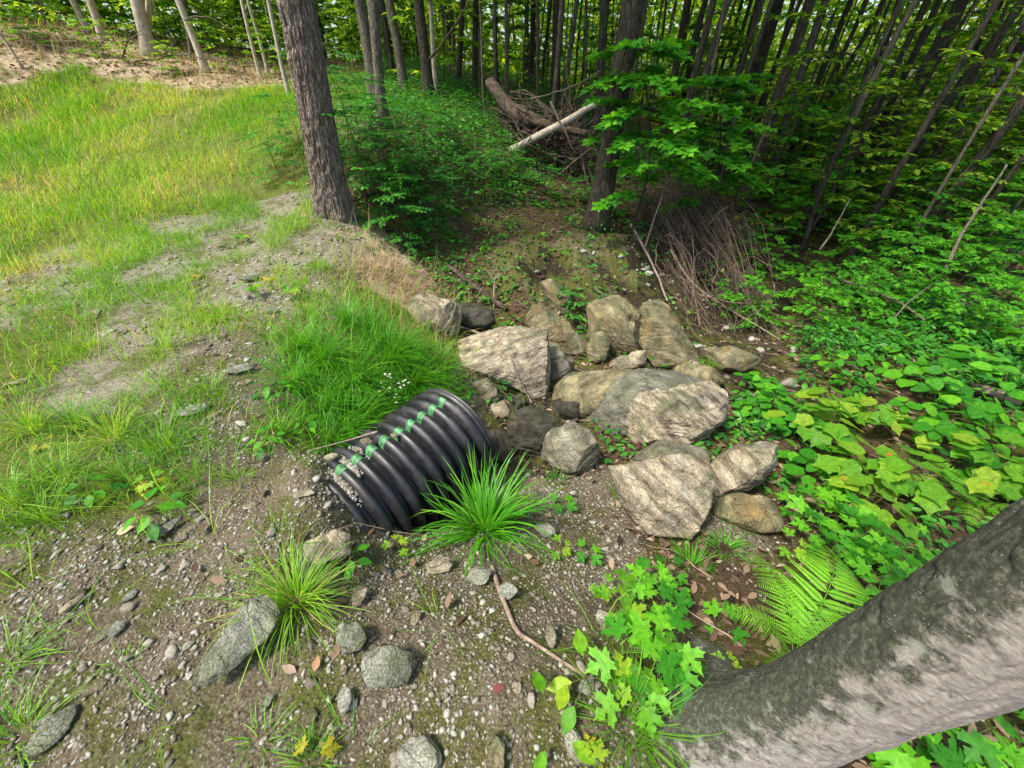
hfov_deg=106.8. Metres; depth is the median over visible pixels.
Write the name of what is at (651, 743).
grass tuft
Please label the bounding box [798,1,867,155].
tree
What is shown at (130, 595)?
stone
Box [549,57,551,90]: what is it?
tree
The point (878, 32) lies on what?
tree
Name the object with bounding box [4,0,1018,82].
sky
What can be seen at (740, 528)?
grass tuft
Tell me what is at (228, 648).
stone
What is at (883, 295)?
branch
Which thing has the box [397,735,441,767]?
stone
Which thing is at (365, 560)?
broadleaf seedling
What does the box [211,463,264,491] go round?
grass tuft
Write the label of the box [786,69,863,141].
understory sapling
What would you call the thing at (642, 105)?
understory sapling
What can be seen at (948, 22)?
tree
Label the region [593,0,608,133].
tree
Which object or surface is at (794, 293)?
understory sapling
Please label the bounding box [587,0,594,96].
tree
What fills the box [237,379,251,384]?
stone
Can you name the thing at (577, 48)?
tree
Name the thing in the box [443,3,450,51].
tree
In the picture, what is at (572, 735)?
stone
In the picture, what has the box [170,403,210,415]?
stone
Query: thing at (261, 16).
understory sapling
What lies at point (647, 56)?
tree
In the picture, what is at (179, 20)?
understory sapling
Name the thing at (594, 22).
understory sapling
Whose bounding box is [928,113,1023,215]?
understory sapling
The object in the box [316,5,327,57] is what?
tree
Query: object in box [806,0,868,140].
tree
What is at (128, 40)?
branch
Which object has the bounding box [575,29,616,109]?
understory sapling
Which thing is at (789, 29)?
tree
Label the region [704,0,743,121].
tree
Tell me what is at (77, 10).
tree
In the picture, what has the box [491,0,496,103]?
tree
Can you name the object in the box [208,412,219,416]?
stone
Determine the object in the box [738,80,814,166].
understory sapling
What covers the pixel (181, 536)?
stone
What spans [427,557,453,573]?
stone
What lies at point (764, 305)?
understory sapling
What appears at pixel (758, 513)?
boulder
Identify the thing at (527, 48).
tree
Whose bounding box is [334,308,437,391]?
grass tuft
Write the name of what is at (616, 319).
boulder
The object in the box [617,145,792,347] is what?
brush pile
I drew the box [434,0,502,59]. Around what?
understory sapling
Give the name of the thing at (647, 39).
understory sapling
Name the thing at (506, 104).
fallen log
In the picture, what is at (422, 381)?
grass tuft
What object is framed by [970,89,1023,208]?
understory sapling
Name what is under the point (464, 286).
broadleaf seedling
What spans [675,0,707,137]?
tree
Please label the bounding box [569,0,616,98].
understory sapling
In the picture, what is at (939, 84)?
understory sapling
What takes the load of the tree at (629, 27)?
on the ground at (210, 722)
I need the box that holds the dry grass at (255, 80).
[0,11,492,408]
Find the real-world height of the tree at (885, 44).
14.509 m
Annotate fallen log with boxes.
[485,77,553,140]
[509,103,598,153]
[523,116,595,137]
[971,382,1023,405]
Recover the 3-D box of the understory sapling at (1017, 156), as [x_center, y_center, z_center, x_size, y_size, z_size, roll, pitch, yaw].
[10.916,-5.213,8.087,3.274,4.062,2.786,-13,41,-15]
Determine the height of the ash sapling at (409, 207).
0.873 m
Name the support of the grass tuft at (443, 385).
on the ground at (210, 722)
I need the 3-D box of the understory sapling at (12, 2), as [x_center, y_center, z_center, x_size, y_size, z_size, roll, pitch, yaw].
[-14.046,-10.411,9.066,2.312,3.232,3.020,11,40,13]
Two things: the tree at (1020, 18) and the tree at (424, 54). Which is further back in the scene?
the tree at (1020, 18)
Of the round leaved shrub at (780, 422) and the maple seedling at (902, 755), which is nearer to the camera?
the maple seedling at (902, 755)
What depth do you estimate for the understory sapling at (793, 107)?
10.08 m
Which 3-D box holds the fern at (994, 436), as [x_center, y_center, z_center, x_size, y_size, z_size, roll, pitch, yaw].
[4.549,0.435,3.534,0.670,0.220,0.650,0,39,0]
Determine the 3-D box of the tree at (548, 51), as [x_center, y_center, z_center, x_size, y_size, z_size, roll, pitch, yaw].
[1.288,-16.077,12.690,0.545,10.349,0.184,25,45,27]
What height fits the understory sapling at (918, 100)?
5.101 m
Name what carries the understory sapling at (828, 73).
on the ground at (210, 722)
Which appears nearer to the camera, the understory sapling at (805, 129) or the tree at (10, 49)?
the tree at (10, 49)
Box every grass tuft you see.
[0,382,93,453]
[0,385,120,446]
[0,421,120,521]
[0,436,105,537]
[0,464,99,558]
[0,533,85,641]
[0,545,185,722]
[0,587,89,691]
[0,646,106,767]
[14,457,216,536]
[21,385,160,481]
[50,323,122,363]
[67,435,177,517]
[89,405,210,477]
[89,633,148,678]
[106,628,221,767]
[109,464,257,564]
[126,319,197,362]
[168,542,283,605]
[169,363,240,402]
[183,521,372,697]
[192,293,236,328]
[202,484,329,598]
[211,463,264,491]
[220,687,302,767]
[228,337,337,409]
[233,403,311,460]
[236,316,292,349]
[254,303,347,369]
[254,356,384,433]
[257,303,378,392]
[266,395,374,457]
[266,661,402,767]
[274,711,347,767]
[278,296,331,329]
[281,318,410,423]
[295,280,388,341]
[295,373,394,451]
[300,248,342,279]
[314,292,425,375]
[316,359,419,422]
[320,369,402,428]
[324,304,369,340]
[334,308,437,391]
[349,300,454,387]
[363,364,426,409]
[366,329,459,400]
[384,325,474,390]
[384,572,459,686]
[396,441,567,576]
[405,364,471,400]
[530,581,704,697]
[539,467,570,486]
[556,599,725,767]
[617,699,701,767]
[620,665,700,767]
[667,536,722,580]
[696,518,754,565]
[717,507,762,544]
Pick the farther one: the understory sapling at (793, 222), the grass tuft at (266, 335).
the understory sapling at (793, 222)
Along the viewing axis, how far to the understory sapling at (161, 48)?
10.14 m
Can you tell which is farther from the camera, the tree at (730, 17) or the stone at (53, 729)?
the tree at (730, 17)
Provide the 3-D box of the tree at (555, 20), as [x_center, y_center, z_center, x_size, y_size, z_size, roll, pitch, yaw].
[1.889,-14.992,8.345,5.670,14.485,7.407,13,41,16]
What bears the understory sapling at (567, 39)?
on the ground at (210, 722)
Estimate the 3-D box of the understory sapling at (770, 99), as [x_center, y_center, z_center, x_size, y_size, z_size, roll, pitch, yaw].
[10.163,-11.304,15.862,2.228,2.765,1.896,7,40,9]
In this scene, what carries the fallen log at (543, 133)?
on the brush pile at (563, 151)
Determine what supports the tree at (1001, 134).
on the ground at (210, 722)
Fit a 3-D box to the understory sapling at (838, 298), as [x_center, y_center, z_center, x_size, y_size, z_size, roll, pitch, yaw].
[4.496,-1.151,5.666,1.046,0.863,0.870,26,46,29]
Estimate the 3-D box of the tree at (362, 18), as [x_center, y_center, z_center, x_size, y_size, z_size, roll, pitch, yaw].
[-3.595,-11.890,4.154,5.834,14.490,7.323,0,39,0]
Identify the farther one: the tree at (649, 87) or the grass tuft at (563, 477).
the tree at (649, 87)
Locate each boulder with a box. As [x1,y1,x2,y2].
[407,293,461,337]
[457,325,550,399]
[459,302,495,332]
[473,378,499,402]
[488,429,514,463]
[489,400,512,417]
[506,405,557,457]
[507,393,526,409]
[525,303,588,355]
[540,278,571,306]
[541,421,600,475]
[549,342,572,381]
[551,398,579,419]
[552,368,632,418]
[586,295,642,353]
[587,331,610,363]
[589,368,704,435]
[608,453,715,539]
[610,350,646,369]
[625,381,728,444]
[632,439,710,462]
[639,299,699,368]
[673,360,724,385]
[696,346,761,371]
[711,441,776,498]
[712,492,785,533]
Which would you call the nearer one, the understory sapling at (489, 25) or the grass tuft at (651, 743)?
the grass tuft at (651, 743)
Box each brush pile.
[475,67,614,195]
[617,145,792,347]
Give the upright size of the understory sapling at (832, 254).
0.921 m
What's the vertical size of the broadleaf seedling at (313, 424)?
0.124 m
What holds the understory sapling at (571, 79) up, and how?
on the ground at (210, 722)
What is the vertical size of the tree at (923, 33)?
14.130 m
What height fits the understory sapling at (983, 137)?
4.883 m
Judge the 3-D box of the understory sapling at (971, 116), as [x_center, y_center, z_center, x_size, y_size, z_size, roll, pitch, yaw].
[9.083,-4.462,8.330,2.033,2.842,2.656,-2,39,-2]
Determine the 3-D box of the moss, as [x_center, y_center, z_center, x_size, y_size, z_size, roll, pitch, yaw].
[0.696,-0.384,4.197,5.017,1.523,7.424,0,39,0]
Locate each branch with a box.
[122,27,149,57]
[135,39,238,64]
[183,2,234,29]
[307,431,377,450]
[428,0,470,59]
[444,263,507,311]
[458,325,531,403]
[484,269,501,308]
[491,563,580,674]
[530,70,599,99]
[550,101,573,149]
[550,148,590,181]
[630,194,667,300]
[669,234,699,324]
[669,249,779,339]
[744,121,770,184]
[819,199,850,249]
[843,280,925,320]
[893,281,947,317]
[943,164,1007,269]
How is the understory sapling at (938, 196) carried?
on the ground at (210, 722)
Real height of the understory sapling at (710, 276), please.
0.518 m
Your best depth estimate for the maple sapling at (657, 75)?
5.37 m
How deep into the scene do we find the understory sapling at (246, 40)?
16.56 m
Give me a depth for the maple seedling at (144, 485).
1.95 m
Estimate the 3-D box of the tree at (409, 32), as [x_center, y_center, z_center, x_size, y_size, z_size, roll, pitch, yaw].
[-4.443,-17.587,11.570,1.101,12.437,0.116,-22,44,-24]
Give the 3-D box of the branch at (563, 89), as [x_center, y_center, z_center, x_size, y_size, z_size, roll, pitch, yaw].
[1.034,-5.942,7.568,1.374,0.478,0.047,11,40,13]
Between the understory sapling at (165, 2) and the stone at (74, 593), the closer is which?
the stone at (74, 593)
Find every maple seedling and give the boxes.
[30,435,52,454]
[134,469,163,493]
[136,476,169,499]
[228,231,249,242]
[233,281,264,297]
[281,278,311,295]
[292,734,341,766]
[380,534,408,556]
[549,492,577,513]
[551,533,571,559]
[576,538,602,565]
[578,738,622,767]
[581,732,607,767]
[584,601,704,720]
[588,573,616,601]
[592,568,646,621]
[593,650,665,738]
[618,554,695,616]
[653,553,690,597]
[702,598,749,645]
[710,649,741,667]
[775,490,816,518]
[777,526,806,558]
[785,483,875,550]
[785,509,843,557]
[807,519,858,579]
[833,501,934,575]
[845,548,907,608]
[846,535,932,587]
[866,732,968,767]
[879,529,928,564]
[910,548,926,567]
[916,518,949,546]
[916,715,1023,767]
[973,494,1004,516]
[1013,708,1023,723]
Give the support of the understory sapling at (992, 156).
on the ground at (210, 722)
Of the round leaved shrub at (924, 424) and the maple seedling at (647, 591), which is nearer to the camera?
the maple seedling at (647, 591)
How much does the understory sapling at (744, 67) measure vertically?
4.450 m
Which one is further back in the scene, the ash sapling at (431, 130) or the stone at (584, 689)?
the ash sapling at (431, 130)
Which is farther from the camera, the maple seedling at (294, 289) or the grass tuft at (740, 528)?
the maple seedling at (294, 289)
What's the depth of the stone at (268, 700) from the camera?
1.29 m
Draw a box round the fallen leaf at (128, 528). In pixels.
[116,526,133,534]
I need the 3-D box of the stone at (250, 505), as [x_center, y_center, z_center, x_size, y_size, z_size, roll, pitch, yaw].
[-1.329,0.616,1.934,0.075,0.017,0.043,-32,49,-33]
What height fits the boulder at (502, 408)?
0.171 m
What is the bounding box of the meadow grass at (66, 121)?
[0,13,523,681]
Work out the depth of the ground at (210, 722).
2.46 m
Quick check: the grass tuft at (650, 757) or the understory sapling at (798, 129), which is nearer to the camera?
the grass tuft at (650, 757)
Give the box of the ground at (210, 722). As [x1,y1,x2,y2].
[0,18,1023,767]
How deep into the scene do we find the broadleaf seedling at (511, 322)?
5.20 m
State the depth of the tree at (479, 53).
11.97 m
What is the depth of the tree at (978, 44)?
14.64 m
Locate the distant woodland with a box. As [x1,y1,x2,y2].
[0,0,1023,175]
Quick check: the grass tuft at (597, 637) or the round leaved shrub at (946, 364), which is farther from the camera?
the round leaved shrub at (946, 364)
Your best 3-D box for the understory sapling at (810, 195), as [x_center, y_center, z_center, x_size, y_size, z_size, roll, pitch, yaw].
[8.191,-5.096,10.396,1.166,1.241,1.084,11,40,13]
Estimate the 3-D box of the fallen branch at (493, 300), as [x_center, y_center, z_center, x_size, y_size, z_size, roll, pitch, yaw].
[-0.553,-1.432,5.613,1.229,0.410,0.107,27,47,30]
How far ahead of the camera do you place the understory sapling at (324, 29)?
17.63 m
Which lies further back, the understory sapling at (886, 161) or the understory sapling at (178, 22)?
the understory sapling at (178, 22)
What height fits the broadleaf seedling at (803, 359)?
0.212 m
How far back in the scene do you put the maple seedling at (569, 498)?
2.61 m
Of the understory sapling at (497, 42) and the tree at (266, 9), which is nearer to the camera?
the tree at (266, 9)
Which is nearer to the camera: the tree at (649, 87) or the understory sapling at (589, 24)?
the tree at (649, 87)
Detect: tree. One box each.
[0,2,32,45]
[0,32,23,68]
[33,0,53,21]
[69,0,91,31]
[86,0,108,40]
[130,0,158,56]
[145,0,152,31]
[152,3,173,45]
[175,0,211,72]
[182,0,195,61]
[195,6,212,50]
[237,2,257,56]
[240,0,263,79]
[246,0,269,73]
[263,0,282,56]
[266,0,290,96]
[276,0,358,222]
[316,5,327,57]
[354,0,374,100]
[367,0,389,128]
[378,0,396,80]
[378,1,386,59]
[385,0,409,91]
[397,5,406,63]
[402,3,414,63]
[411,3,420,64]
[413,0,434,100]
[428,0,438,96]
[433,1,438,68]
[441,4,451,78]
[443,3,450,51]
[448,1,455,66]
[454,0,465,87]
[471,0,478,97]
[478,0,481,70]
[478,12,481,90]
[479,0,486,121]
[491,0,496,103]
[496,2,498,82]
[504,0,508,95]
[508,1,510,55]
[511,2,517,80]
[522,0,528,103]
[522,5,528,82]
[526,0,535,85]
[527,7,528,90]
[531,0,545,110]
[533,15,536,85]
[536,0,540,114]
[540,0,552,88]
[545,4,547,87]
[546,0,548,88]
[549,0,560,104]
[549,0,564,144]
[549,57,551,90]
[559,0,578,107]
[562,0,568,107]
[569,1,572,39]
[571,0,582,100]
[578,16,584,99]
[582,0,645,233]
[584,0,587,129]
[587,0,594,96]
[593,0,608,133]
[607,0,620,83]
[609,2,613,62]
[622,0,648,157]
[635,0,662,192]
[637,0,663,123]
[638,0,657,126]
[641,0,667,129]
[643,0,675,156]
[645,496,1023,767]
[646,0,677,118]
[656,0,689,158]
[656,0,704,152]
[667,0,716,176]
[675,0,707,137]
[678,0,691,71]
[678,0,731,157]
[685,0,694,38]
[685,0,725,198]
[694,0,764,190]
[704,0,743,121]
[704,0,752,146]
[707,0,759,184]
[708,0,736,98]
[710,0,774,206]
[716,0,763,181]
[719,0,757,138]
[726,0,784,173]
[731,45,759,173]
[734,0,814,202]
[740,0,815,222]
[742,0,802,153]
[745,0,795,171]
[751,0,765,51]
[758,0,839,206]
[764,0,827,186]
[764,12,833,165]
[780,0,853,169]
[788,0,884,183]
[789,0,867,193]
[790,0,829,117]
[790,0,844,131]
[794,0,857,149]
[796,0,919,228]
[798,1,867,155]
[799,0,903,252]
[803,0,886,235]
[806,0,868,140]
[818,0,864,115]
[821,0,930,214]
[829,0,955,222]
[830,0,891,156]
[834,0,924,210]
[842,0,897,164]
[845,0,1000,259]
[851,0,962,191]
[851,0,977,207]
[858,0,949,161]
[859,0,942,175]
[863,0,1023,232]
[871,0,969,168]
[872,0,909,91]
[892,52,1023,265]
[907,18,1023,219]
[908,0,979,130]
[908,87,1023,252]
[911,0,990,138]
[912,0,1010,203]
[914,55,989,194]
[920,0,1003,156]
[925,33,1006,167]
[936,13,1023,140]
[949,154,1023,250]
[950,36,1023,159]
[961,197,1023,271]
[973,66,1023,154]
[1003,251,1023,278]
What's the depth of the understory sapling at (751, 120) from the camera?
14.67 m
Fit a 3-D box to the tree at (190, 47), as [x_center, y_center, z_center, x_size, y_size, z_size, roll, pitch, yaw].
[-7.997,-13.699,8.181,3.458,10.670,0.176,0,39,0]
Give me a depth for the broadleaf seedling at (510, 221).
6.65 m
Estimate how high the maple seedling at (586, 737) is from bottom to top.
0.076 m
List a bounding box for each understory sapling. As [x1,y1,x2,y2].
[0,0,25,12]
[0,0,122,22]
[0,4,53,46]
[3,0,70,15]
[17,0,88,41]
[42,0,132,28]
[44,0,127,21]
[56,3,128,16]
[65,17,111,57]
[73,1,134,25]
[82,0,160,37]
[91,17,140,61]
[101,0,185,42]
[102,0,234,51]
[114,0,263,51]
[118,0,216,48]
[123,0,185,43]
[144,3,182,37]
[149,40,185,74]
[153,0,213,47]
[153,3,210,31]
[180,0,259,47]
[187,0,244,52]
[188,21,232,70]
[191,0,271,54]
[196,2,241,31]
[197,0,263,46]
[200,1,227,40]
[217,0,283,61]
[225,0,279,47]
[228,0,282,48]
[231,2,274,42]
[232,25,278,64]
[234,0,284,48]
[235,3,333,49]
[248,14,289,76]
[277,0,339,47]
[315,0,343,55]
[316,0,339,52]
[317,5,346,55]
[318,0,393,62]
[320,2,352,56]
[322,1,361,59]
[323,0,404,48]
[324,9,360,58]
[325,8,357,55]
[337,0,410,52]
[339,2,366,59]
[344,12,383,58]
[380,0,419,63]
[380,0,429,57]
[381,0,418,59]
[381,0,434,61]
[382,0,491,90]
[390,5,416,55]
[408,0,472,56]
[409,0,452,58]
[427,0,471,60]
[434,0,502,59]
[440,0,492,65]
[463,0,542,76]
[468,31,492,72]
[469,0,523,71]
[483,20,504,70]
[502,3,551,79]
[509,1,552,76]
[509,13,551,76]
[515,20,565,84]
[516,12,552,74]
[533,5,589,78]
[546,0,597,90]
[558,0,619,119]
[561,46,592,88]
[566,8,612,92]
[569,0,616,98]
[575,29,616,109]
[578,46,610,97]
[579,0,664,114]
[581,3,645,100]
[581,4,634,95]
[592,3,673,101]
[623,68,662,131]
[632,3,676,100]
[641,64,696,143]
[641,107,703,194]
[650,5,750,118]
[650,35,738,151]
[657,23,762,161]
[668,39,744,142]
[675,58,845,209]
[676,90,747,177]
[688,86,729,144]
[690,3,801,169]
[698,92,756,168]
[699,24,779,116]
[699,260,731,287]
[709,279,751,317]
[717,270,782,327]
[719,63,779,134]
[719,74,796,141]
[721,229,763,264]
[726,12,814,116]
[727,0,924,251]
[730,295,774,333]
[733,237,778,274]
[736,160,781,199]
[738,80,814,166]
[739,77,848,210]
[740,221,796,278]
[742,0,1023,234]
[746,211,767,235]
[748,75,791,144]
[749,25,789,104]
[750,39,793,115]
[752,19,847,134]
[753,165,816,214]
[754,265,820,315]
[755,185,813,239]
[762,108,808,163]
[764,44,879,172]
[764,71,836,160]
[767,277,849,339]
[768,147,852,230]
[769,114,803,158]
[771,245,802,274]
[772,76,921,212]
[774,19,926,149]
[774,21,858,131]
[775,71,828,132]
[780,93,845,181]
[782,121,829,167]
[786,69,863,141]
[786,143,882,228]
[787,139,848,197]
[787,172,840,212]
[789,71,849,128]
[789,170,853,233]
[794,266,839,305]
[796,59,962,192]
[806,1,941,158]
[809,113,872,163]
[809,231,872,279]
[810,84,907,168]
[810,252,902,327]
[812,71,897,146]
[812,263,871,305]
[816,170,874,223]
[818,287,889,327]
[822,200,901,252]
[830,147,893,190]
[843,230,944,296]
[846,24,1023,236]
[846,209,934,267]
[849,159,937,241]
[853,88,1023,261]
[853,101,1023,250]
[854,122,937,198]
[855,278,928,325]
[858,231,952,290]
[860,52,1023,221]
[860,155,988,263]
[863,127,938,197]
[871,158,943,215]
[874,52,960,129]
[875,0,1023,208]
[876,79,998,174]
[876,222,976,299]
[877,26,1016,121]
[883,28,1023,182]
[883,259,1019,340]
[885,193,976,248]
[888,278,956,321]
[897,80,1023,230]
[897,204,1003,269]
[898,111,962,158]
[903,75,1021,191]
[903,162,975,221]
[906,287,1011,348]
[907,93,956,155]
[911,216,1018,276]
[913,75,965,141]
[920,79,1023,193]
[927,143,1013,212]
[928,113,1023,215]
[928,192,1023,278]
[928,247,1018,301]
[931,75,1021,159]
[931,83,1023,146]
[935,157,1023,236]
[938,60,1023,193]
[945,117,1023,232]
[948,73,1016,116]
[952,111,1023,204]
[955,141,1023,209]
[959,168,1023,238]
[961,75,1022,174]
[962,215,1023,288]
[962,250,1023,314]
[962,274,1023,326]
[963,300,1023,356]
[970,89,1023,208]
[970,139,1023,206]
[975,182,1023,257]
[989,198,1023,239]
[1002,235,1023,276]
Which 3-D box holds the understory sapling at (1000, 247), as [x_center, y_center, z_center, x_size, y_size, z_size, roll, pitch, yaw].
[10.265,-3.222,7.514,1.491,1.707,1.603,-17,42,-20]
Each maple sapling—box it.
[578,33,719,241]
[658,66,781,237]
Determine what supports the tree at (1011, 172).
on the ground at (210, 722)
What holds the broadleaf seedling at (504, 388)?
on the ground at (210, 722)
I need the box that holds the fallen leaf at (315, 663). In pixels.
[311,655,319,670]
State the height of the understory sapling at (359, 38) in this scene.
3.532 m
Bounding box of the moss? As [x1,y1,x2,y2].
[45,232,786,767]
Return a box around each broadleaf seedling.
[63,473,128,510]
[121,484,186,541]
[245,423,284,460]
[252,379,293,402]
[293,414,326,433]
[329,544,372,581]
[406,265,421,275]
[456,386,477,398]
[458,283,471,290]
[473,225,489,234]
[485,379,512,404]
[492,318,506,328]
[498,216,520,228]
[506,315,521,325]
[532,671,596,767]
[546,629,618,735]
[555,286,584,298]
[558,247,571,254]
[560,310,586,322]
[561,299,588,311]
[729,390,760,410]
[738,405,775,431]
[743,374,773,396]
[762,405,796,435]
[768,390,785,404]
[773,399,813,425]
[787,350,825,368]
[794,369,826,391]
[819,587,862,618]
[826,337,865,354]
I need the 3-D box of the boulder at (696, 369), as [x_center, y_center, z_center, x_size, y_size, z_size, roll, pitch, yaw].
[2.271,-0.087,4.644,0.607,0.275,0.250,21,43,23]
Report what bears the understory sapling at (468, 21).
on the ground at (210, 722)
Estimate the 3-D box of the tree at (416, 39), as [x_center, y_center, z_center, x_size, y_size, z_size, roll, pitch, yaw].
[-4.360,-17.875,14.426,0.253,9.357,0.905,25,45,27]
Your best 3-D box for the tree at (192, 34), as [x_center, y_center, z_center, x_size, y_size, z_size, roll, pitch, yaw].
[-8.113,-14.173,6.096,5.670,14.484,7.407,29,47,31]
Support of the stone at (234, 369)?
on the ground at (210, 722)
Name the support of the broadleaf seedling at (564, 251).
on the ground at (210, 722)
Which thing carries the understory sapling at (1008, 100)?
on the ground at (210, 722)
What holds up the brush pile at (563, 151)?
on the ground at (210, 722)
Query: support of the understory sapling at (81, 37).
on the ground at (210, 722)
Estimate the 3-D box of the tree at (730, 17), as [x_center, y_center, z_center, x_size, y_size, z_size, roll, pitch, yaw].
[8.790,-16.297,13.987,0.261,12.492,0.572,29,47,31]
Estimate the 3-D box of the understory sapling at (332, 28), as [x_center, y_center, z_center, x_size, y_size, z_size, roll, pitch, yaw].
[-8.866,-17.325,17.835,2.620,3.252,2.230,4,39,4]
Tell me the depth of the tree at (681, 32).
10.32 m
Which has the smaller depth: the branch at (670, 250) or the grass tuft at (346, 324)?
the grass tuft at (346, 324)
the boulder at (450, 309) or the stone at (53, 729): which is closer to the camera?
the stone at (53, 729)
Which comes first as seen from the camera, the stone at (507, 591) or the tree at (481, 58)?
the stone at (507, 591)
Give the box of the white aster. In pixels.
[379,373,409,410]
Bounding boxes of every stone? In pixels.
[4,377,35,384]
[22,703,79,756]
[32,711,53,729]
[58,591,85,613]
[66,587,86,599]
[81,679,108,695]
[89,623,113,643]
[108,620,125,637]
[121,589,138,600]
[142,515,182,541]
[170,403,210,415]
[171,631,181,638]
[174,532,187,542]
[182,640,193,650]
[196,594,280,687]
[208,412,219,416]
[223,363,256,373]
[236,273,260,280]
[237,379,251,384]
[241,501,259,509]
[261,306,279,313]
[261,694,273,712]
[293,487,315,497]
[301,707,317,725]
[302,529,351,564]
[323,453,339,460]
[336,622,366,653]
[337,686,351,714]
[340,665,346,674]
[352,586,367,607]
[360,438,372,444]
[361,645,414,688]
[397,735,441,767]
[411,610,420,624]
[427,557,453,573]
[467,567,491,585]
[485,732,504,767]
[499,582,517,599]
[512,682,521,693]
[534,523,555,536]
[545,623,555,648]
[564,727,582,763]
[578,679,590,695]
[596,609,610,627]
[635,598,646,611]
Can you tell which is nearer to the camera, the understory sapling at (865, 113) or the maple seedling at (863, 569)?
the maple seedling at (863, 569)
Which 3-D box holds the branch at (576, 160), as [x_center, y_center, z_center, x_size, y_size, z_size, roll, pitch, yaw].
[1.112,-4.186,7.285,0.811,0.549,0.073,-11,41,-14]
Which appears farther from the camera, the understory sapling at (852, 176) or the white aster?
the understory sapling at (852, 176)
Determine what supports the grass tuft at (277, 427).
on the ground at (210, 722)
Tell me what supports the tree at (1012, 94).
on the ground at (210, 722)
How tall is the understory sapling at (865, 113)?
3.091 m
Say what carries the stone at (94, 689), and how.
on the ground at (210, 722)
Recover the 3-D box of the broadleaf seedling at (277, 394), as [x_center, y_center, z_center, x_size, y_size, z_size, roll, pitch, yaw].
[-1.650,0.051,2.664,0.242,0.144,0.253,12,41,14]
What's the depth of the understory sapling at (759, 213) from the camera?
9.01 m
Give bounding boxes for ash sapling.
[232,120,307,184]
[246,93,304,150]
[270,46,392,169]
[287,59,413,230]
[342,84,423,195]
[345,146,438,228]
[365,191,433,252]
[376,151,465,231]
[398,125,456,184]
[416,99,474,156]
[451,138,513,194]
[479,136,530,186]
[520,157,565,206]
[565,160,623,214]
[612,176,656,225]
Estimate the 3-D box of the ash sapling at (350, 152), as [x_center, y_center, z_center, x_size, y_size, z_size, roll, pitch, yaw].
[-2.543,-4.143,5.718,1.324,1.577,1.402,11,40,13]
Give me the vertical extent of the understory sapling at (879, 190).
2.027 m
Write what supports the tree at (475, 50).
on the ground at (210, 722)
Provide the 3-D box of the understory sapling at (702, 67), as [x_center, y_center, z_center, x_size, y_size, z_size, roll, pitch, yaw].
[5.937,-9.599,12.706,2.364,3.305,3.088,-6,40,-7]
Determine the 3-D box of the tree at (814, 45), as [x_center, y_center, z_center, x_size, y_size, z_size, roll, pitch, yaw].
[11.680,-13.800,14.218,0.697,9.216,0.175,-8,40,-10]
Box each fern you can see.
[718,541,868,662]
[910,455,1009,527]
[964,411,1023,448]
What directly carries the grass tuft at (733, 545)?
on the ground at (210, 722)
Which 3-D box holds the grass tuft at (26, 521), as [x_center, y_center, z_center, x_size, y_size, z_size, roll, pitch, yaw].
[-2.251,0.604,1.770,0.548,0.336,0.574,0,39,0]
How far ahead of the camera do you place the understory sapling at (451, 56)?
9.84 m
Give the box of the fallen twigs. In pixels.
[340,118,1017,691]
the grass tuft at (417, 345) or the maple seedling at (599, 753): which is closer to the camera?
the maple seedling at (599, 753)
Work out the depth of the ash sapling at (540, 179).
7.06 m
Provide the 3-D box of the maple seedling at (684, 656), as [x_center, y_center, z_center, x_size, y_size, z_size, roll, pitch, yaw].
[0.488,0.996,1.405,0.422,0.251,0.392,11,40,13]
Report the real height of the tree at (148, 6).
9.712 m
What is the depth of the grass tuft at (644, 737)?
1.22 m
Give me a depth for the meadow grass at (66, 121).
4.73 m
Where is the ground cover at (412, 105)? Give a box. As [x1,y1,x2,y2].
[242,55,1023,557]
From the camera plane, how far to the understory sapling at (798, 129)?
13.96 m
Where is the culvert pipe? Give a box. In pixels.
[320,388,494,535]
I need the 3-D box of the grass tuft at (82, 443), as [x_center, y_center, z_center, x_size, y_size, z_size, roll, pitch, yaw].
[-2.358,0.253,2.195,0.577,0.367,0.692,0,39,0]
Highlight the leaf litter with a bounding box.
[0,17,1023,767]
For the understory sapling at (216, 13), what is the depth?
18.62 m
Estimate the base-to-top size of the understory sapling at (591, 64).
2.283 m
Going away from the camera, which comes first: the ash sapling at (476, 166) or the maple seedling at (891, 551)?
the maple seedling at (891, 551)
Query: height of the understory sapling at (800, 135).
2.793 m
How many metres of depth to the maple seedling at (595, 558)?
2.14 m
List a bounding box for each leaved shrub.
[732,383,776,426]
[733,371,786,405]
[760,383,834,440]
[763,398,871,475]
[777,438,852,497]
[785,260,832,277]
[793,386,865,426]
[810,349,877,396]
[811,439,912,500]
[824,279,889,307]
[825,472,920,541]
[835,396,939,453]
[836,319,906,347]
[837,346,927,379]
[860,444,978,516]
[862,309,931,349]
[882,361,1001,432]
[888,396,1010,455]
[892,275,957,307]
[901,354,1004,406]
[912,418,1023,500]
[929,308,1023,338]
[932,341,1023,386]
[941,392,1023,449]
[949,432,1023,501]
[957,416,1023,497]
[967,303,1023,353]
[968,361,1023,409]
[988,280,1023,302]
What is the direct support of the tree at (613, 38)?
on the ground at (210, 722)
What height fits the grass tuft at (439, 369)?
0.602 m
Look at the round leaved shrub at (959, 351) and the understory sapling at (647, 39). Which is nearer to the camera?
the round leaved shrub at (959, 351)
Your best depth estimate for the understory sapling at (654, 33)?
20.23 m
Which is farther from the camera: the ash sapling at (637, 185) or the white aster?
the ash sapling at (637, 185)
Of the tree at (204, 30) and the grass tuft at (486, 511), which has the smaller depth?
the grass tuft at (486, 511)
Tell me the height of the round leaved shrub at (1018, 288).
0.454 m
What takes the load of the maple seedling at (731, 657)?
on the ground at (210, 722)
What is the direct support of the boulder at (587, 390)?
on the ground at (210, 722)
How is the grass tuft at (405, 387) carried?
on the ground at (210, 722)

